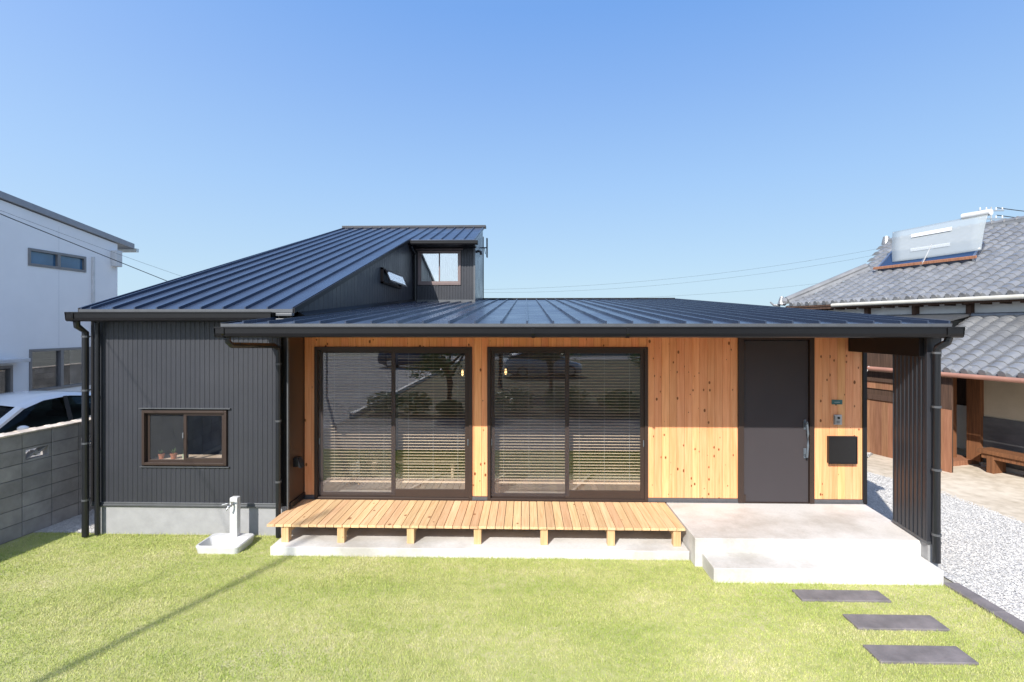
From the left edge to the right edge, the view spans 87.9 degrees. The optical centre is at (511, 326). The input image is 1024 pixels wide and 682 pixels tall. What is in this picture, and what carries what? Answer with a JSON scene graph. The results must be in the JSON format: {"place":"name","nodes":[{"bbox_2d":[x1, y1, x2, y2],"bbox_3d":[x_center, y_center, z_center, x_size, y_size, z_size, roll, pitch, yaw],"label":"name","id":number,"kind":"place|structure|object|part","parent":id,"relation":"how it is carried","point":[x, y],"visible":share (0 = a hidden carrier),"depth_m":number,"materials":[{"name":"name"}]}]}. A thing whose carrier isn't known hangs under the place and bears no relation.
{"place":"outdoors","nodes":[
{"label":"outdoors","id":0,"kind":"place"},
{"bbox_2d":[0,191,138,392],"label":"neighbor house","id":1,"kind":"structure","parent":0,"point":[47,280],"depth_m":12.51,"materials":[{"name":"white paint"}]},
{"bbox_2d":[0,365,12,392],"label":"window","id":2,"kind":"structure","parent":1,"relation":"in","point":[8,369],"depth_m":11.52,"materials":[{"name":"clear glass"}]},
{"bbox_2d":[28,248,85,271],"bbox_3d":[-10.903,-1.580,12.722,0.120,0.400,1.570,0,0,2],"label":"window","id":3,"kind":"structure","parent":1,"relation":"in","point":[36,257],"depth_m":12.68,"materials":[{"name":"blue glass"}]},
{"bbox_2d":[29,347,90,390],"bbox_3d":[-10.901,1.000,12.806,0.120,0.980,1.680,0,0,2],"label":"window","id":4,"kind":"structure","parent":1,"relation":"in","point":[59,351],"depth_m":12.77,"materials":[{"name":"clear glass"}]},
{"bbox_2d":[1,532,953,582],"bbox_3d":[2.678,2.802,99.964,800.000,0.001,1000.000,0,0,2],"label":"ground","id":5,"kind":"structure","parent":0,"point":[947,580],"depth_m":5.88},
{"bbox_2d":[0,417,93,544],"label":"block wall","id":6,"kind":"structure","parent":5,"relation":"on","point":[43,489],"depth_m":7.29,"materials":[{"name":"grey concrete"}]},
{"bbox_2d":[35,510,93,532],"bbox_3d":[-5.896,2.786,13.673,0.920,0.001,12.980,0,0,2],"label":"gravel strip","id":7,"kind":"object","parent":5,"relation":"on","point":[64,524],"visible":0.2,"depth_m":7.37,"materials":[{"name":"grey gravel"}]},
{"bbox_2d":[42,509,93,532],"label":"gravel stones","id":8,"kind":"object","parent":7,"relation":"on","point":[69,523],"visible":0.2,"depth_m":7.42,"materials":[{"name":"grey gravel"}]},
{"bbox_2d":[64,225,964,567],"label":"house","id":9,"kind":"structure","parent":5,"relation":"on","point":[218,377],"depth_m":7.41,"materials":[{"name":"black metal"}]},
{"bbox_2d":[0,213,166,280],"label":"overhead cable","id":10,"kind":"object","parent":9,"relation":"attached to","point":[80,246],"visible":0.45,"depth_m":8.07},
{"bbox_2d":[0,210,179,275],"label":"overhead cable","id":11,"kind":"object","parent":9,"relation":"attached to","point":[86,242],"visible":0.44,"depth_m":9.42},
{"bbox_2d":[158,450,164,458],"bbox_3d":[-4.806,1.735,7.270,0.092,0.150,0.102,0,0,2],"label":"potted plant","id":12,"kind":"object","parent":9,"relation":"on","point":[161,455],"visible":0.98,"depth_m":7.26,"materials":[{"name":"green plant"}]},
{"bbox_2d":[170,449,177,458],"bbox_3d":[-4.639,1.733,7.276,0.103,0.154,0.091,0,0,-29],"label":"potted plant","id":13,"kind":"object","parent":9,"relation":"on","point":[173,454],"visible":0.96,"depth_m":7.25,"materials":[{"name":"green plant"}]},
{"bbox_2d":[142,410,227,465],"bbox_3d":[-4.381,1.487,7.134,1.151,0.731,0.092,0,0,2],"label":"window","id":14,"kind":"structure","parent":9,"relation":"in","point":[146,414],"depth_m":7.11,"materials":[{"name":"brown metal"}]},
{"bbox_2d":[346,461,359,484],"bbox_3d":[-2.459,2.273,8.269,0.214,0.358,0.185,0,0,2],"label":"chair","id":15,"kind":"object","parent":9,"relation":"on","point":[354,470],"visible":0.63,"depth_m":8.22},
{"bbox_2d":[324,353,390,481],"bbox_3d":[-2.223,1.295,7.742,1.036,1.930,0.044,0,0,2],"label":"venetian blind","id":16,"kind":"object","parent":9,"relation":"hanging from","point":[334,422],"visible":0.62,"depth_m":7.74,"materials":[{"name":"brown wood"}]},
{"bbox_2d":[314,347,471,500],"bbox_3d":[-1.689,1.378,7.572,2.252,2.188,0.092,0,0,2],"label":"window","id":17,"kind":"structure","parent":9,"relation":"in","point":[465,494],"depth_m":7.55,"materials":[{"name":"brown metal"}]},
{"bbox_2d":[381,267,406,288],"bbox_3d":[-2.619,-1.075,11.899,0.207,0.330,1.650,0,0,2],"label":"awning window","id":18,"kind":"structure","parent":9,"relation":"in","point":[394,277],"depth_m":11.66,"materials":[{"name":"brown metal"}]},
{"bbox_2d":[366,456,459,477],"bbox_3d":[-1.616,2.307,8.746,1.500,0.274,0.300,0,0,2],"label":"wooden bench","id":19,"kind":"object","parent":9,"relation":"on","point":[413,459],"visible":0.79,"depth_m":8.68,"materials":[{"name":"brown wood"}]},
{"bbox_2d":[421,254,438,280],"bbox_3d":[-2.243,-1.560,14.485,0.500,0.900,0.060,0,0,2],"label":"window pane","id":20,"kind":"object","parent":9,"relation":"hanging from","point":[429,267],"visible":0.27,"depth_m":14.49,"materials":[{"name":"clear glass"}]},
{"bbox_2d":[398,353,464,482],"bbox_3d":[-1.142,1.295,7.713,1.026,1.930,0.044,0,0,2],"label":"venetian blind","id":21,"kind":"object","parent":9,"relation":"hanging from","point":[408,431],"visible":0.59,"depth_m":7.71,"materials":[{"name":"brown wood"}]},
{"bbox_2d":[418,251,460,284],"bbox_3d":[-1.949,-1.580,14.271,1.150,0.920,0.092,0,0,2],"label":"window","id":22,"kind":"structure","parent":9,"relation":"in","point":[420,282],"depth_m":14.24,"materials":[{"name":"metal"}]},
{"bbox_2d":[495,361,564,483],"bbox_3d":[0.244,1.295,7.676,1.038,1.930,0.044,0,0,2],"label":"venetian blind","id":23,"kind":"object","parent":9,"relation":"hanging from","point":[531,482],"visible":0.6,"depth_m":7.67,"materials":[{"name":"white plastic"}]},
{"bbox_2d":[487,347,647,502],"bbox_3d":[0.779,1.378,7.506,2.255,2.188,0.092,0,0,2],"label":"window","id":24,"kind":"structure","parent":9,"relation":"in","point":[574,496],"depth_m":7.48,"materials":[{"name":"brown metal"}]},
{"bbox_2d":[569,353,639,483],"bbox_3d":[1.327,1.295,7.647,1.028,1.930,0.044,0,0,2],"label":"venetian blind","id":25,"kind":"object","parent":9,"relation":"hanging from","point":[629,435],"visible":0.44,"depth_m":7.64,"materials":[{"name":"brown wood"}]},
{"bbox_2d":[744,340,808,501],"bbox_3d":[3.676,1.317,7.387,0.896,2.255,0.134,0,0,2],"label":"door","id":26,"kind":"structure","parent":9,"relation":"in","point":[776,428],"depth_m":7.40,"materials":[{"name":"grey metal"}]},
{"bbox_2d":[944,582,1007,613],"bbox_3d":[4.727,2.800,5.438,0.160,0.080,0.595,0,0,2],"label":"edging paver","id":27,"kind":"object","parent":5,"relation":"on","point":[972,596],"visible":0.65,"depth_m":5.41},
{"bbox_2d":[978,207,1003,220],"bbox_3d":[35.259,-3.010,39.070,1.800,11.600,0.120,0,0,2],"label":"utility pole","id":28,"kind":"object","parent":5,"relation":"on","point":[991,218],"visible":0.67,"depth_m":39.02,"materials":[{"name":"concrete"}]},
{"bbox_2d":[992,612,1023,634],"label":"edging paver","id":29,"kind":"object","parent":5,"relation":"on","point":[1015,622],"visible":0.72,"depth_m":4.99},
{"bbox_2d":[0,529,1023,681],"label":"lawn","id":30,"kind":"structure","parent":0,"point":[522,648],"depth_m":4.98,"materials":[{"name":"plant"}]},
{"bbox_2d":[196,496,253,553],"bbox_3d":[-3.621,2.505,6.719,0.560,0.630,0.440,0,0,2],"label":"garden tap","id":31,"kind":"object","parent":30,"relation":"on","point":[234,541],"visible":0.99,"depth_m":6.79,"materials":[{"name":"white concrete"}]},
{"bbox_2d":[270,516,688,560],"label":"concrete slab","id":32,"kind":"structure","parent":30,"relation":"on","point":[511,543],"depth_m":6.54,"materials":[{"name":"grey concrete"}]},
{"bbox_2d":[267,499,684,546],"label":"wooden deck","id":33,"kind":"structure","parent":32,"relation":"on","point":[412,516],"depth_m":6.85,"materials":[{"name":"brown wood"}]},
{"bbox_2d":[666,502,943,585],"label":"concrete steps","id":34,"kind":"structure","parent":30,"relation":"on","point":[859,544],"depth_m":6.16,"materials":[{"name":"grey concrete"}]},
{"bbox_2d":[792,589,890,602],"bbox_3d":[3.393,2.794,5.484,0.890,0.052,0.215,0,0,2],"label":"stepping stone","id":35,"kind":"object","parent":30,"relation":"on","point":[873,596],"visible":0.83,"depth_m":5.45,"materials":[{"name":"grey stone"}]},
{"bbox_2d":[843,614,949,631],"bbox_3d":[3.600,2.794,4.991,0.830,0.052,0.242,0,0,2],"label":"stepping stone","id":36,"kind":"object","parent":30,"relation":"on","point":[880,622],"visible":0.84,"depth_m":4.97,"materials":[{"name":"grey stone"}]},
{"bbox_2d":[863,645,978,665],"bbox_3d":[3.452,2.794,4.501,0.800,0.052,0.237,0,0,2],"label":"stepping stone","id":37,"kind":"object","parent":30,"relation":"on","point":[916,654],"visible":0.84,"depth_m":4.49,"materials":[{"name":"grey stone"}]},
{"bbox_2d":[0,0,1023,306],"label":"sky","id":38,"kind":"structure","parent":0,"point":[594,143],"materials":[{"name":"blue"}]},
{"bbox_2d":[484,256,867,292],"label":"overhead cable","id":39,"kind":"object","parent":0,"point":[629,287],"visible":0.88,"depth_m":60.99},
{"bbox_2d":[484,249,873,289],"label":"overhead cable","id":40,"kind":"object","parent":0,"point":[682,277],"visible":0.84,"depth_m":58.58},
{"bbox_2d":[865,452,1023,620],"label":"gravel yard","id":41,"kind":"structure","parent":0,"point":[947,575],"depth_m":6.61,"materials":[{"name":"grey gravel"}]},
{"bbox_2d":[867,448,1023,522],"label":"earth yard","id":42,"kind":"structure","parent":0,"point":[1000,493],"depth_m":9.32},
{"bbox_2d":[770,216,1023,475],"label":"tiled house","id":43,"kind":"structure","parent":42,"relation":"on","point":[981,299],"depth_m":11.48,"materials":[{"name":"grey tile"}]},
{"bbox_2d":[873,209,992,270],"bbox_3d":[11.603,-2.321,14.700,1.167,1.483,2.970,0,0,-16],"label":"solar water heater","id":44,"kind":"object","parent":43,"relation":"on","point":[953,241],"visible":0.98,"depth_m":14.42,"materials":[{"name":"silver glass"}]},
{"bbox_2d":[976,447,1023,473],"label":"old bench","id":45,"kind":"object","parent":42,"relation":"on","point":[997,459],"visible":1,"depth_m":10.07,"materials":[{"name":"brown wood"}]},
{"label":"neighbor drive","id":46,"kind":"structure","parent":0,"visible":0},
{"bbox_2d":[0,391,90,456],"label":"parked car","id":47,"kind":"object","parent":46,"relation":"on","point":[21,410],"visible":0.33,"depth_m":9.68,"materials":[{"name":"white paint"}]},
{"bbox_3d":[-9.230,1.543,10.216,1.690,0.575,3.330,0,0,2],"label":"window glass","id":48,"kind":"part","parent":47,"relation":"part of","materials":[{"name":"black glass"}]}
]}

